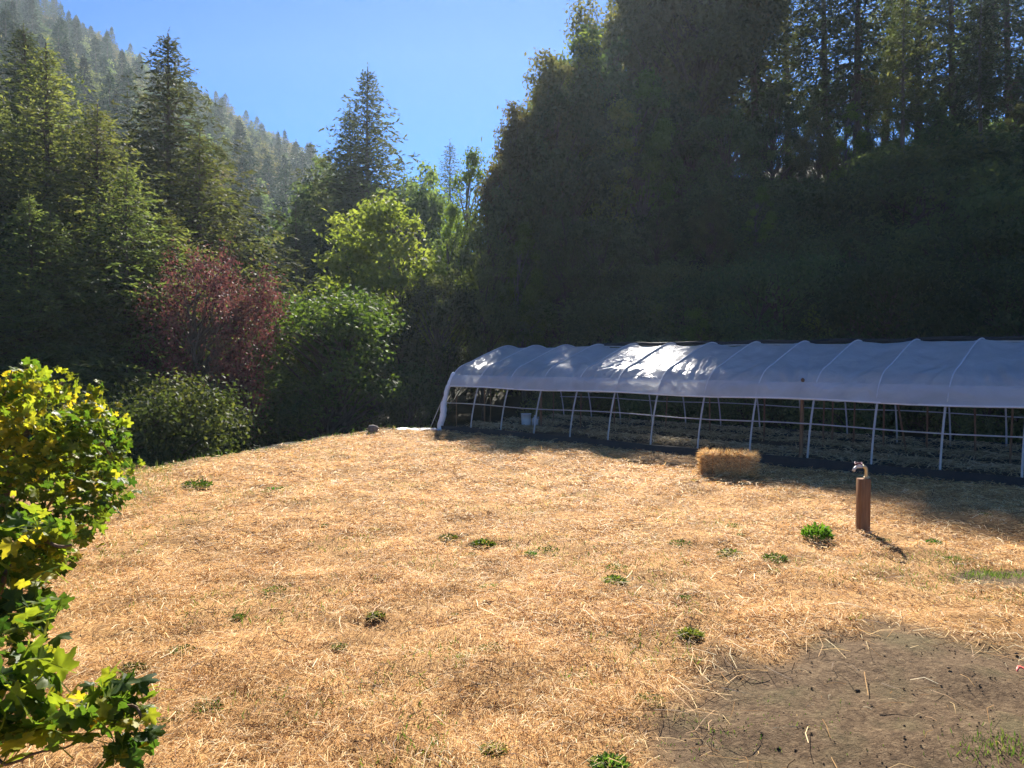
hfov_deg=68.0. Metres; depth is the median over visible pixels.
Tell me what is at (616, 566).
weed clump
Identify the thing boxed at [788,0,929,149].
forest fir tree
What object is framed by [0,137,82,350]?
tall fir tree
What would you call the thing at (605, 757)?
weed clump
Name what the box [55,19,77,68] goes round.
hillside conifer
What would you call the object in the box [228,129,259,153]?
hillside tree
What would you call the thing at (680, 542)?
weed clump
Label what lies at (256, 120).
hillside conifer
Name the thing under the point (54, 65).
hillside tree
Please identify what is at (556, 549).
weed clump
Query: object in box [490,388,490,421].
garden stake
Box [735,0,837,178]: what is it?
forest fir tree
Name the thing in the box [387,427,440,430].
plastic sheet
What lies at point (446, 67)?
sky
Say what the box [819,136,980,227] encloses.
bank shrub
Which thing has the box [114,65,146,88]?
hillside tree
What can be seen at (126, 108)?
hillside tree
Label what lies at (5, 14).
hillside conifer
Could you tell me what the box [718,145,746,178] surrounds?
forest tree
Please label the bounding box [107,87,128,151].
hillside conifer
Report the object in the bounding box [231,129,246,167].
hillside conifer
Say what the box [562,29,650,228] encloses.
forest tree
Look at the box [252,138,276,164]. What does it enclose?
hillside tree
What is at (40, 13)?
hillside conifer
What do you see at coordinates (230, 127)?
hillside tree
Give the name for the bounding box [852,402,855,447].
garden stake
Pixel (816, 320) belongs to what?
bank sapling
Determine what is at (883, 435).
garden stake
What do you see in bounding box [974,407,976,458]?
garden stake
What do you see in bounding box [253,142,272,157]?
hillside tree
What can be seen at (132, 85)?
hillside tree
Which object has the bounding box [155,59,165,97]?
hillside conifer
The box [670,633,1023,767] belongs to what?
dirt clods
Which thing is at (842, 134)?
forest tree
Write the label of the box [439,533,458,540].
weed clump
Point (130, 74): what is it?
hillside conifer
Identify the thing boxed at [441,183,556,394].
oak tree
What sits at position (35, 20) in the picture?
hillside conifer
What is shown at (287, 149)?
hillside tree
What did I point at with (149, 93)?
hillside tree
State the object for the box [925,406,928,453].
garden stake
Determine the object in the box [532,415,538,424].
plastic jug
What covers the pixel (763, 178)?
bank shrub
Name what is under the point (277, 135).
hillside conifer
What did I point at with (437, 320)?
oak tree
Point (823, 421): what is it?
garden stake
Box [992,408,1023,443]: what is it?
bank shrub
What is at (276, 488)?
weed clump
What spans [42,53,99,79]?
hillside tree
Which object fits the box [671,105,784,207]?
forest tree
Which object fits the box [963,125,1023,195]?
bank shrub
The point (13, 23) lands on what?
hillside conifer
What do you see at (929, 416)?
bank shrub
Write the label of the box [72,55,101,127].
hillside conifer
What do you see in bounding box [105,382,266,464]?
bramble bush
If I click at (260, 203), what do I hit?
hillside conifer
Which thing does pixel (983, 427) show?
bank shrub
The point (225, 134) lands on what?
hillside conifer
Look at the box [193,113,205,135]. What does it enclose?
hillside conifer
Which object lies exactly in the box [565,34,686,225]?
forest tree
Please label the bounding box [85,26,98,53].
hillside conifer
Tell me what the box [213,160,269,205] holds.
hillside tree
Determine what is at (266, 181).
hillside conifer
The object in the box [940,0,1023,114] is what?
forest fir tree
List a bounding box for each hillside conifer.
[0,0,19,28]
[0,4,19,91]
[0,20,20,100]
[2,1,20,61]
[2,56,64,152]
[4,23,25,106]
[12,0,25,17]
[13,0,29,25]
[17,89,70,180]
[21,0,36,33]
[22,0,39,45]
[24,0,43,20]
[28,0,46,24]
[29,4,43,34]
[35,33,48,64]
[40,0,50,18]
[44,17,53,35]
[44,19,78,73]
[48,0,57,15]
[50,0,62,17]
[50,1,71,35]
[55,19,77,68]
[55,56,92,131]
[57,40,83,111]
[63,18,74,57]
[65,9,76,48]
[68,17,85,49]
[68,34,78,57]
[69,17,88,61]
[70,15,85,46]
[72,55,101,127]
[78,44,88,59]
[81,27,90,45]
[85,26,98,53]
[87,35,105,82]
[90,69,133,138]
[94,55,113,116]
[98,39,108,58]
[100,29,115,70]
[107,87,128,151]
[109,26,118,58]
[110,59,117,73]
[112,64,151,130]
[115,48,132,88]
[117,76,138,123]
[117,98,140,166]
[125,42,136,60]
[126,107,172,222]
[130,58,150,88]
[135,54,148,92]
[147,72,159,94]
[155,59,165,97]
[157,99,172,153]
[162,72,182,115]
[182,85,208,130]
[192,90,205,121]
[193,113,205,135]
[201,99,208,125]
[203,105,219,137]
[204,100,225,142]
[210,102,230,143]
[212,91,219,103]
[216,96,232,146]
[220,158,244,206]
[221,132,235,158]
[223,93,232,112]
[224,155,268,245]
[227,112,235,130]
[229,118,246,156]
[231,120,264,183]
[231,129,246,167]
[234,142,273,234]
[240,194,273,260]
[243,110,251,128]
[243,193,261,238]
[251,137,261,147]
[253,117,265,133]
[256,122,269,151]
[256,147,275,177]
[257,159,277,213]
[258,152,279,214]
[269,168,294,228]
[269,196,299,275]
[272,132,284,158]
[272,139,288,166]
[272,154,295,208]
[272,165,298,221]
[281,131,289,153]
[287,140,310,181]
[292,150,307,191]
[304,148,317,188]
[306,143,320,183]
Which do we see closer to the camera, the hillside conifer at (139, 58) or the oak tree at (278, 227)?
the oak tree at (278, 227)
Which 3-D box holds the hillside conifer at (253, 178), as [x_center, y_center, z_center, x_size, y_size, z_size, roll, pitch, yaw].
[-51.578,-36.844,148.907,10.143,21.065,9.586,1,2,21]
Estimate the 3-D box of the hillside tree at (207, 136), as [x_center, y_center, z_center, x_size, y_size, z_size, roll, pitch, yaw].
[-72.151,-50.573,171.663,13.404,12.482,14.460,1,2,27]
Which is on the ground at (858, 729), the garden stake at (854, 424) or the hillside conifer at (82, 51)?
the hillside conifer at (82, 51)
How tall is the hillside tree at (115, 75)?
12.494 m
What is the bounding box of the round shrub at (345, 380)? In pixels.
[205,283,444,447]
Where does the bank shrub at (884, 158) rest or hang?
on the ground at (858, 729)
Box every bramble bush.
[1,385,109,482]
[4,376,184,483]
[14,362,271,480]
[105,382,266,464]
[173,426,241,457]
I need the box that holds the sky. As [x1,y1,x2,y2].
[10,0,1023,251]
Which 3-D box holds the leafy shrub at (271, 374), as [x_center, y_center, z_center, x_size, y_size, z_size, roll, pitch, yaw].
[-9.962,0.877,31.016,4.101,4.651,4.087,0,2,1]
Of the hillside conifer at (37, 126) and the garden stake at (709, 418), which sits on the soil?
the garden stake at (709, 418)
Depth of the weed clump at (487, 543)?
8.96 m
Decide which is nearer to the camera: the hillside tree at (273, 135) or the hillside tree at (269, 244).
the hillside tree at (269, 244)
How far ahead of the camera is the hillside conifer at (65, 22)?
213.20 m
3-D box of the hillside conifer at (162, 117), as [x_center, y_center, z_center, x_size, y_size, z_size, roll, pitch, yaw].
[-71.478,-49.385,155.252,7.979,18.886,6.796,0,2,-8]
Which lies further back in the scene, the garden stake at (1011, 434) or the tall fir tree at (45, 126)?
the tall fir tree at (45, 126)
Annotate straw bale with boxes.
[695,446,762,477]
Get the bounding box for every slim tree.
[433,203,472,397]
[436,146,505,351]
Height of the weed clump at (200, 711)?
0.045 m
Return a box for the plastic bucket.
[521,413,530,425]
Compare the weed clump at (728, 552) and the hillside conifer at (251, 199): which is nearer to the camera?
the weed clump at (728, 552)
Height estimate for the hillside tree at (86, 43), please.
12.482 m
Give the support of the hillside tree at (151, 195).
on the ground at (858, 729)
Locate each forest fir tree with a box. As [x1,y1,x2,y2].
[715,0,824,178]
[718,39,785,154]
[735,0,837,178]
[769,0,874,186]
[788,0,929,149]
[846,0,955,145]
[852,0,958,151]
[864,0,972,139]
[880,0,1019,122]
[932,0,1023,160]
[937,0,1023,124]
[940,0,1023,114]
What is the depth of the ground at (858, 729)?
6.17 m
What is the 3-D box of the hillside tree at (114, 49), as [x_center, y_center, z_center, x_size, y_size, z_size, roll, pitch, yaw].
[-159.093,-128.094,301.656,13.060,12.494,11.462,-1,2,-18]
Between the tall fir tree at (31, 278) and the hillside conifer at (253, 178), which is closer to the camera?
the tall fir tree at (31, 278)
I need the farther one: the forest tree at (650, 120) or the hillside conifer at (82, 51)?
the hillside conifer at (82, 51)
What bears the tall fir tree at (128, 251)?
on the ground at (858, 729)
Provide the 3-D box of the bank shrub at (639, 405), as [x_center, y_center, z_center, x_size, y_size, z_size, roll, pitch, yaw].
[5.765,0.098,26.422,4.258,3.933,4.272,1,2,17]
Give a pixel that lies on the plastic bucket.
(526, 419)
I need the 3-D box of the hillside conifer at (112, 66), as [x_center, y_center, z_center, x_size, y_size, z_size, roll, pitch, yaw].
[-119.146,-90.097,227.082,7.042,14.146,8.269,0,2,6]
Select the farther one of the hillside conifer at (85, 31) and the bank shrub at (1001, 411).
the hillside conifer at (85, 31)
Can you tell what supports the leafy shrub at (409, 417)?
on the ground at (858, 729)
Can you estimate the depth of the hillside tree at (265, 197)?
146.79 m
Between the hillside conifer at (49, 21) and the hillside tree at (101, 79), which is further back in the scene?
the hillside conifer at (49, 21)
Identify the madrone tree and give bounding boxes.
[471,100,572,289]
[524,61,618,213]
[561,0,679,109]
[606,0,774,196]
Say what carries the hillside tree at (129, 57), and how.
on the ground at (858, 729)
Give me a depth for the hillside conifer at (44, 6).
311.16 m
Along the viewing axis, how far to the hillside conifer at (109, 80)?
142.78 m
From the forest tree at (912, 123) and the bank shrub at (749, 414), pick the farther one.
the forest tree at (912, 123)
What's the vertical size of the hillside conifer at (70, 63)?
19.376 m
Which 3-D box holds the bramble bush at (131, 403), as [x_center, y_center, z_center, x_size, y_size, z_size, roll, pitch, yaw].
[-11.562,1.583,19.810,6.350,3.804,4.943,0,2,1]
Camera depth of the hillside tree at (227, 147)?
179.46 m
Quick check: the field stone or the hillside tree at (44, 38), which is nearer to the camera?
the field stone
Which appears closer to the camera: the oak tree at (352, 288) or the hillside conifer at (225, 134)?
the oak tree at (352, 288)
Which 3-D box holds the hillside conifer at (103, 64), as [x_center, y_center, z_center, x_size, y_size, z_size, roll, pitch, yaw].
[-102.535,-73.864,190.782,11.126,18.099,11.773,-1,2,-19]
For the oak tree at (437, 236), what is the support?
on the ground at (858, 729)
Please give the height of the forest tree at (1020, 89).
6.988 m
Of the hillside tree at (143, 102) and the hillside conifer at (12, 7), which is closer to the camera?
the hillside conifer at (12, 7)
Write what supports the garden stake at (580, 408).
on the soil
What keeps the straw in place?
on the ground at (858, 729)
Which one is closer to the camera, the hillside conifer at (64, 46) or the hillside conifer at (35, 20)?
the hillside conifer at (64, 46)
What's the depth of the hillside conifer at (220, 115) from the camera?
217.29 m
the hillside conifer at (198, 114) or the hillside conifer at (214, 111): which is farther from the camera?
the hillside conifer at (214, 111)
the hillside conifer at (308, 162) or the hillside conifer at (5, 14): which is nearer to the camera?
the hillside conifer at (5, 14)
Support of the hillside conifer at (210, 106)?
on the ground at (858, 729)
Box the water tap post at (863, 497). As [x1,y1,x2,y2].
[852,462,870,533]
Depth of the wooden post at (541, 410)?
22.67 m
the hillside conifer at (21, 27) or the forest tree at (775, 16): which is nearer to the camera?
the forest tree at (775, 16)
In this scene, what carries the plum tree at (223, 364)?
on the ground at (858, 729)
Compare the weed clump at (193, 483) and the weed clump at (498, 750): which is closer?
the weed clump at (498, 750)
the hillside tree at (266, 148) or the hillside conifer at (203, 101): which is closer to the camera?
the hillside tree at (266, 148)
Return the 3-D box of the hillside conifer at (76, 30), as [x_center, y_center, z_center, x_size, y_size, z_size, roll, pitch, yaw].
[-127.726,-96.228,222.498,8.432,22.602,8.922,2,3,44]
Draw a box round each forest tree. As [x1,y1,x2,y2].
[451,251,520,419]
[463,142,578,345]
[481,60,645,247]
[494,76,632,328]
[496,220,555,400]
[503,47,614,288]
[520,18,680,208]
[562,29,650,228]
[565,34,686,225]
[594,0,693,143]
[605,0,774,204]
[652,0,803,185]
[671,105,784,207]
[706,99,733,163]
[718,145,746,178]
[738,78,802,176]
[738,184,782,251]
[739,79,812,189]
[778,151,811,185]
[788,107,844,197]
[798,94,852,174]
[812,141,850,186]
[826,100,873,184]
[840,73,888,149]
[855,115,911,157]
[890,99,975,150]
[895,87,937,144]
[927,73,1003,125]
[1001,103,1023,145]
[1012,70,1023,118]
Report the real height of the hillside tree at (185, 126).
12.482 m
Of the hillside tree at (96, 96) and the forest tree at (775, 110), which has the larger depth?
the hillside tree at (96, 96)
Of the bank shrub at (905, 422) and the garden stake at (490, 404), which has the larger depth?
the garden stake at (490, 404)
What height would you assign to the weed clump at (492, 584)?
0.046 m
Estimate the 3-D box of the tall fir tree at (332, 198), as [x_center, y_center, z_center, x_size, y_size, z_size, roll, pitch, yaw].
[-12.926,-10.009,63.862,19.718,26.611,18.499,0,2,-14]
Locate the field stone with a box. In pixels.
[368,425,377,432]
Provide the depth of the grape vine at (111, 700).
2.60 m
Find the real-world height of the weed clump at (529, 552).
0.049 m
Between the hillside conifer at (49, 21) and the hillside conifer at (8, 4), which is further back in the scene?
the hillside conifer at (49, 21)
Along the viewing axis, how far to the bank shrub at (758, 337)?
24.93 m
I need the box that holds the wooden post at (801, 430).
[799,378,804,457]
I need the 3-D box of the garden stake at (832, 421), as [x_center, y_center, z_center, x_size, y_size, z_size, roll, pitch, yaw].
[7.615,0.908,18.032,0.032,1.330,0.032,0,2,-11]
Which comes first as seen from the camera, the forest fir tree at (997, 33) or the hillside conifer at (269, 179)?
the forest fir tree at (997, 33)
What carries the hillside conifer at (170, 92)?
on the ground at (858, 729)
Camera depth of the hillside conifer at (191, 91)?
225.24 m
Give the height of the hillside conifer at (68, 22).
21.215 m
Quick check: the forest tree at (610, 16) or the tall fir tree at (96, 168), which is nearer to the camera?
the tall fir tree at (96, 168)
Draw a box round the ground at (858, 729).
[0,155,1023,767]
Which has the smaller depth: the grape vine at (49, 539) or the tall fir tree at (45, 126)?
the grape vine at (49, 539)
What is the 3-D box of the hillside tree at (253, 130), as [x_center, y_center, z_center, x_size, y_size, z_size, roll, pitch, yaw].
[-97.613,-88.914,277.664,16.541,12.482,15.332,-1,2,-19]
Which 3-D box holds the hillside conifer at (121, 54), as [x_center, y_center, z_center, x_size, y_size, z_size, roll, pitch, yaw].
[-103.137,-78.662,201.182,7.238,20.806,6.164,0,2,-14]
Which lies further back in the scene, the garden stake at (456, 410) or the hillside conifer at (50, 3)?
the hillside conifer at (50, 3)
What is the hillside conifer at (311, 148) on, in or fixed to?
on the ground at (858, 729)
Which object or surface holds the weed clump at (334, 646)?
on the ground at (858, 729)
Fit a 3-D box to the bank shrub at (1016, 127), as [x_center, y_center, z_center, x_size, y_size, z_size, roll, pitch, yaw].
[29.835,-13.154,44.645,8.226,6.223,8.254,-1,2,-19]
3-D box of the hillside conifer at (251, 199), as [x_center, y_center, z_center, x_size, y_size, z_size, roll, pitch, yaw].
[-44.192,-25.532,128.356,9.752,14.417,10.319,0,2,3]
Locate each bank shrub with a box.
[443,285,595,402]
[516,391,606,419]
[536,344,620,418]
[554,391,619,416]
[562,283,674,347]
[579,320,687,416]
[592,393,666,416]
[615,330,728,423]
[618,327,696,411]
[660,396,752,419]
[673,397,747,425]
[693,397,780,427]
[719,165,782,201]
[729,317,814,419]
[747,315,828,421]
[768,399,882,430]
[772,165,854,219]
[777,329,903,434]
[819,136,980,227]
[842,132,931,197]
[842,334,924,427]
[849,114,1022,172]
[852,137,949,215]
[852,403,954,435]
[898,110,1023,224]
[899,333,986,436]
[904,332,1016,423]
[917,406,1023,442]
[932,322,1023,442]
[961,132,1023,175]
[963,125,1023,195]
[964,117,1023,146]
[976,134,1023,171]
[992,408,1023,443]
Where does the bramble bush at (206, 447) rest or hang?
on the ground at (858, 729)
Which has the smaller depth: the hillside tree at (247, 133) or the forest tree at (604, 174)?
the forest tree at (604, 174)
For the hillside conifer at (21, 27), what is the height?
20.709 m
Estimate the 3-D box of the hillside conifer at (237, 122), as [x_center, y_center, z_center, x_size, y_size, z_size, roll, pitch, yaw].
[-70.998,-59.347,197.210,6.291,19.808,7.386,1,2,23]
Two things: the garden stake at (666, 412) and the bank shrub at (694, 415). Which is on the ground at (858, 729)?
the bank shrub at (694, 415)
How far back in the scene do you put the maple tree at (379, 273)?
38.49 m
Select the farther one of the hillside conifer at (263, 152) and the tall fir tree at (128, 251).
the hillside conifer at (263, 152)
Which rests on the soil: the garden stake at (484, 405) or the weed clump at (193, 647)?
the garden stake at (484, 405)
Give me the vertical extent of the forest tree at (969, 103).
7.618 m
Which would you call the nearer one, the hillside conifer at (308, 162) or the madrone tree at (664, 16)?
the madrone tree at (664, 16)
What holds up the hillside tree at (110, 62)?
on the ground at (858, 729)
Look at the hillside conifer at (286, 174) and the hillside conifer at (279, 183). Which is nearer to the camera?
the hillside conifer at (286, 174)
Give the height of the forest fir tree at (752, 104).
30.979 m
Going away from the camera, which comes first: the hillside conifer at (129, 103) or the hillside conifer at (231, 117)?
the hillside conifer at (129, 103)
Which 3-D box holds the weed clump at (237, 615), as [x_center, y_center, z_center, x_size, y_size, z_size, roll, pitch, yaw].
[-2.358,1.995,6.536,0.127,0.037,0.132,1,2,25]
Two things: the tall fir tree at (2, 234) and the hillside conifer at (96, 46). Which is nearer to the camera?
the tall fir tree at (2, 234)
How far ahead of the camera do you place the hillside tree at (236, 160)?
167.38 m
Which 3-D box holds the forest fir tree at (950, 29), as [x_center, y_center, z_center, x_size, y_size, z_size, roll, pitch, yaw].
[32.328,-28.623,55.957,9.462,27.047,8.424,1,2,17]
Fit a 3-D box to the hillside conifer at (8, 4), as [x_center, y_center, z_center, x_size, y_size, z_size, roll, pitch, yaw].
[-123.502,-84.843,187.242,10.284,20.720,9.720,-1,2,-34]
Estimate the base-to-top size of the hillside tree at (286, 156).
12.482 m
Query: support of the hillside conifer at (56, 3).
on the ground at (858, 729)
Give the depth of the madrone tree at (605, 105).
47.42 m
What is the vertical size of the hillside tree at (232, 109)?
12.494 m
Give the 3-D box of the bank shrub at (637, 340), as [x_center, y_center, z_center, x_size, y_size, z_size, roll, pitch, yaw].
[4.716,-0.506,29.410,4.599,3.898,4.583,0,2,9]
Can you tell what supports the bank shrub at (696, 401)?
on the ground at (858, 729)
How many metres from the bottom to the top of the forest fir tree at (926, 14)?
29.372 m
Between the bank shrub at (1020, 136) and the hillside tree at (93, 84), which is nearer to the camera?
the bank shrub at (1020, 136)
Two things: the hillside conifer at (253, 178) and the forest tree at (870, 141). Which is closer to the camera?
the forest tree at (870, 141)
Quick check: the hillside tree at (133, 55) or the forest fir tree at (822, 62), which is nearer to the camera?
the forest fir tree at (822, 62)
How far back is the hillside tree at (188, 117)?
215.14 m
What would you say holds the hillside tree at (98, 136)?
on the ground at (858, 729)
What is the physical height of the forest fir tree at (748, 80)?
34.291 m
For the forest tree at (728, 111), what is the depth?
59.88 m
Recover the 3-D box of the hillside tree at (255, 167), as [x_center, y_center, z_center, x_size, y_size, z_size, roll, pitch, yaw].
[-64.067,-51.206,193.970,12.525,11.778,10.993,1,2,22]
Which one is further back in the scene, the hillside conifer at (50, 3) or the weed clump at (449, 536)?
the hillside conifer at (50, 3)
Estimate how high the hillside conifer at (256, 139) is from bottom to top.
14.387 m
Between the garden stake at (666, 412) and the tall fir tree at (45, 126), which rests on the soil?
the garden stake at (666, 412)
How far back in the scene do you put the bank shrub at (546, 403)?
29.53 m
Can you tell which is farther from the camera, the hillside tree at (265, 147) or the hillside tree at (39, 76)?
the hillside tree at (265, 147)
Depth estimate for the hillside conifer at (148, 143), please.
119.00 m
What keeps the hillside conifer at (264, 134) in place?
on the ground at (858, 729)
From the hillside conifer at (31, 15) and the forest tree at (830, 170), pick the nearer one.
the forest tree at (830, 170)
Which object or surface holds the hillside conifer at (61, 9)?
on the ground at (858, 729)
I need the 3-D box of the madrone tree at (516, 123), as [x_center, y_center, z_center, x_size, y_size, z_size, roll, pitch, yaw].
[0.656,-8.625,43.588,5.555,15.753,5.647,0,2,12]
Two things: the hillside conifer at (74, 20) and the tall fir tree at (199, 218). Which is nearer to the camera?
the tall fir tree at (199, 218)
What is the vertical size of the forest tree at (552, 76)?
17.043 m
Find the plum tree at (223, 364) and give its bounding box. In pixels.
[124,235,295,447]
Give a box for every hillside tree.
[0,58,79,96]
[4,31,53,56]
[27,22,57,37]
[28,29,57,58]
[39,10,54,25]
[39,56,76,75]
[40,92,121,143]
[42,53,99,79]
[43,71,90,121]
[64,122,130,174]
[65,89,122,123]
[67,35,102,57]
[67,70,106,103]
[75,69,107,93]
[78,59,116,85]
[82,28,104,40]
[95,94,142,130]
[98,87,156,121]
[104,139,175,184]
[110,44,129,63]
[111,71,144,94]
[112,177,177,219]
[113,76,147,110]
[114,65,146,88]
[125,50,145,66]
[126,52,135,64]
[127,64,156,89]
[138,87,161,99]
[170,117,193,147]
[173,106,201,132]
[174,165,236,213]
[181,131,220,162]
[184,135,237,163]
[194,113,233,143]
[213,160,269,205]
[214,104,236,115]
[216,152,263,184]
[221,119,252,139]
[222,178,273,224]
[224,111,248,126]
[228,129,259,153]
[231,122,263,139]
[238,228,316,291]
[250,161,282,196]
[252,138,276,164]
[252,146,291,164]
[252,150,280,173]
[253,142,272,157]
[265,130,284,142]
[271,152,303,179]
[271,166,307,198]
[273,143,304,162]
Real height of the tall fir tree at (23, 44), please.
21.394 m
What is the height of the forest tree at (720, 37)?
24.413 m
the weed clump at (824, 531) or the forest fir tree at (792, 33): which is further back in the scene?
the forest fir tree at (792, 33)
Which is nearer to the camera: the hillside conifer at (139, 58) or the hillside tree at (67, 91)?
the hillside tree at (67, 91)
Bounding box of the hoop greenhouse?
[431,336,1023,487]
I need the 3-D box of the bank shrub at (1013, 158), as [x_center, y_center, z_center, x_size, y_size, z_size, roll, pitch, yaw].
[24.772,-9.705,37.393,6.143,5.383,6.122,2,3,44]
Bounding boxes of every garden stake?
[456,395,456,425]
[484,388,484,421]
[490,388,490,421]
[580,394,581,427]
[665,397,667,432]
[709,398,710,436]
[763,398,764,441]
[822,401,824,446]
[831,402,833,446]
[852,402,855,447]
[882,404,884,450]
[897,405,906,453]
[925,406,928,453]
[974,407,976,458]
[1008,408,1013,468]
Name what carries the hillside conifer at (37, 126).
on the ground at (858, 729)
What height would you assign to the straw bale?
0.659 m
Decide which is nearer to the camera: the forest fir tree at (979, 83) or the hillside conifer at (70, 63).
the forest fir tree at (979, 83)
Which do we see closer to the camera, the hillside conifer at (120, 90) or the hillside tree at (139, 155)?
the hillside tree at (139, 155)
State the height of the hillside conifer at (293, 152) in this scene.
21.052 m
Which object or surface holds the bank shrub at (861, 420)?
on the ground at (858, 729)
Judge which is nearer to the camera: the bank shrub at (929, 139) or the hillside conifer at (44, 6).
the bank shrub at (929, 139)
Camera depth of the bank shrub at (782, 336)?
24.44 m
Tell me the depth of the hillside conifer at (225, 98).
319.46 m
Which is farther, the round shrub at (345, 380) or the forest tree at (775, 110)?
the forest tree at (775, 110)
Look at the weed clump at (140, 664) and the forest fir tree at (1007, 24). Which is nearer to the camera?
the weed clump at (140, 664)
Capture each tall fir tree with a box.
[0,20,130,213]
[0,38,186,328]
[0,92,128,398]
[0,99,309,439]
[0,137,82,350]
[0,161,330,443]
[0,189,155,404]
[0,206,158,441]
[57,27,370,416]
[78,209,300,446]
[109,128,381,430]
[204,187,332,412]
[266,62,467,404]
[271,198,329,376]
[275,111,463,382]
[433,143,477,359]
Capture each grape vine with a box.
[0,357,145,576]
[0,501,81,637]
[0,591,172,767]
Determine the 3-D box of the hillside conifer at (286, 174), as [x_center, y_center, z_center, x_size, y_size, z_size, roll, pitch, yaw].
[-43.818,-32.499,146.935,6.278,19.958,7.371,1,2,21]
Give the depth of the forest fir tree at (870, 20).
67.67 m
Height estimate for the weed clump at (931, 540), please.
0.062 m
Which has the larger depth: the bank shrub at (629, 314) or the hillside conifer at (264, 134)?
the hillside conifer at (264, 134)
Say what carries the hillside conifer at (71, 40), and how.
on the ground at (858, 729)
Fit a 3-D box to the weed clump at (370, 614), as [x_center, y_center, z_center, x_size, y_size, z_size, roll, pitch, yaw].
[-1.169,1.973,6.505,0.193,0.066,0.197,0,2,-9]
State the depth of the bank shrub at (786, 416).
23.04 m
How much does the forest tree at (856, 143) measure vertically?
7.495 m
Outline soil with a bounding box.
[459,418,1023,477]
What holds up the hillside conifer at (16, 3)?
on the ground at (858, 729)
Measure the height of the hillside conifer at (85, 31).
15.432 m
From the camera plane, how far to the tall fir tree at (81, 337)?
25.01 m
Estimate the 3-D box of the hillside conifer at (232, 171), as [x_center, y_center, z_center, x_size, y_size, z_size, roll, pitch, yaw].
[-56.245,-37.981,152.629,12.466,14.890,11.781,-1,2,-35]
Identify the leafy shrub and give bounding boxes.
[251,350,316,442]
[368,375,450,429]
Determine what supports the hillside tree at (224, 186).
on the ground at (858, 729)
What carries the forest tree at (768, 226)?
on the ground at (858, 729)
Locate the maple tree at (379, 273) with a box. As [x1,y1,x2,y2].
[288,188,489,419]
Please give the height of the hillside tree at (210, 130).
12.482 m
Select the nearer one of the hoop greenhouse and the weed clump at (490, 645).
the weed clump at (490, 645)
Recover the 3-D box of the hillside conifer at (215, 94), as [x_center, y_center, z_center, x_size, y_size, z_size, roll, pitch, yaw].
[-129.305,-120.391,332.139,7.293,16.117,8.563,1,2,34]
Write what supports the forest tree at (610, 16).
on the ground at (858, 729)
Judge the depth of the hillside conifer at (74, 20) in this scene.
270.67 m
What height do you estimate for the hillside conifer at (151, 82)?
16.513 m
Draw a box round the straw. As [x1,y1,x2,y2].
[0,426,1023,767]
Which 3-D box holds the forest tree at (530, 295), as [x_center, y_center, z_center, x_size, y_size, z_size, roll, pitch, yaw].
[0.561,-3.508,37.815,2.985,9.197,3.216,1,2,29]
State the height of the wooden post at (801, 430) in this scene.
1.780 m
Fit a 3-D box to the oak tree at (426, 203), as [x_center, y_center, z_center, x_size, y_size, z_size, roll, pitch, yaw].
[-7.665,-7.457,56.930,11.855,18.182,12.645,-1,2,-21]
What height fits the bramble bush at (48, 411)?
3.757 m
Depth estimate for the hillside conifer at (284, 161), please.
184.58 m
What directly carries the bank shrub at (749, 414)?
on the ground at (858, 729)
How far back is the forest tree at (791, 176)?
54.13 m
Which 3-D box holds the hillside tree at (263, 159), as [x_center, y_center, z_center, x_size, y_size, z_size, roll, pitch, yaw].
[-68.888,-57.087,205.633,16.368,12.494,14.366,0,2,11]
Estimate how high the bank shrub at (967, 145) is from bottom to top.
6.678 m
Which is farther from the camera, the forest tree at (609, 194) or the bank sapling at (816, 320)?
the forest tree at (609, 194)
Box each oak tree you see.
[240,153,383,292]
[327,281,397,422]
[330,160,481,356]
[388,168,464,361]
[393,265,492,419]
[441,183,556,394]
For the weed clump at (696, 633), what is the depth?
5.82 m
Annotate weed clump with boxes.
[117,661,149,673]
[165,644,194,654]
[179,478,214,489]
[193,699,226,713]
[231,613,245,618]
[262,486,291,491]
[263,585,285,593]
[331,642,347,649]
[364,610,385,619]
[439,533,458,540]
[470,537,495,548]
[478,642,503,652]
[478,740,507,757]
[479,583,500,590]
[524,550,536,555]
[534,545,559,554]
[586,751,630,767]
[601,573,629,585]
[606,563,627,570]
[633,691,663,705]
[669,539,692,547]
[674,626,705,640]
[716,547,742,559]
[761,552,789,562]
[800,521,835,540]
[926,538,943,544]
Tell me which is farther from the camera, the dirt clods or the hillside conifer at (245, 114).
the hillside conifer at (245, 114)
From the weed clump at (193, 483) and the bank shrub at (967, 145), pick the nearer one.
the weed clump at (193, 483)
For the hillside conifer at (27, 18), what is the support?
on the ground at (858, 729)
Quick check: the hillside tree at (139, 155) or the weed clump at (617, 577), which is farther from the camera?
the hillside tree at (139, 155)
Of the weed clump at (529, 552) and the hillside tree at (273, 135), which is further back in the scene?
the hillside tree at (273, 135)
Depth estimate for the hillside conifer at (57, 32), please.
178.52 m
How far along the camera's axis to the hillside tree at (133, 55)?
330.90 m
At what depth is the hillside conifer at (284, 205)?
115.52 m
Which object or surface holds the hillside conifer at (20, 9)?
on the ground at (858, 729)
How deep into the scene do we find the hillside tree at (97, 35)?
322.88 m
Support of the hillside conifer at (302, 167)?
on the ground at (858, 729)
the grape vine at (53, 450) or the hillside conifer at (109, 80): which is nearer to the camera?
the grape vine at (53, 450)
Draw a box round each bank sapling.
[677,304,714,345]
[798,302,837,340]
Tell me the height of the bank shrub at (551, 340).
6.478 m
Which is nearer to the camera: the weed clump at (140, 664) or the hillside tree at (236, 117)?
the weed clump at (140, 664)
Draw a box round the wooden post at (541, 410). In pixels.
[540,392,541,430]
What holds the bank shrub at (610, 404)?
on the ground at (858, 729)
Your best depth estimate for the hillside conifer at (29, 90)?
81.87 m

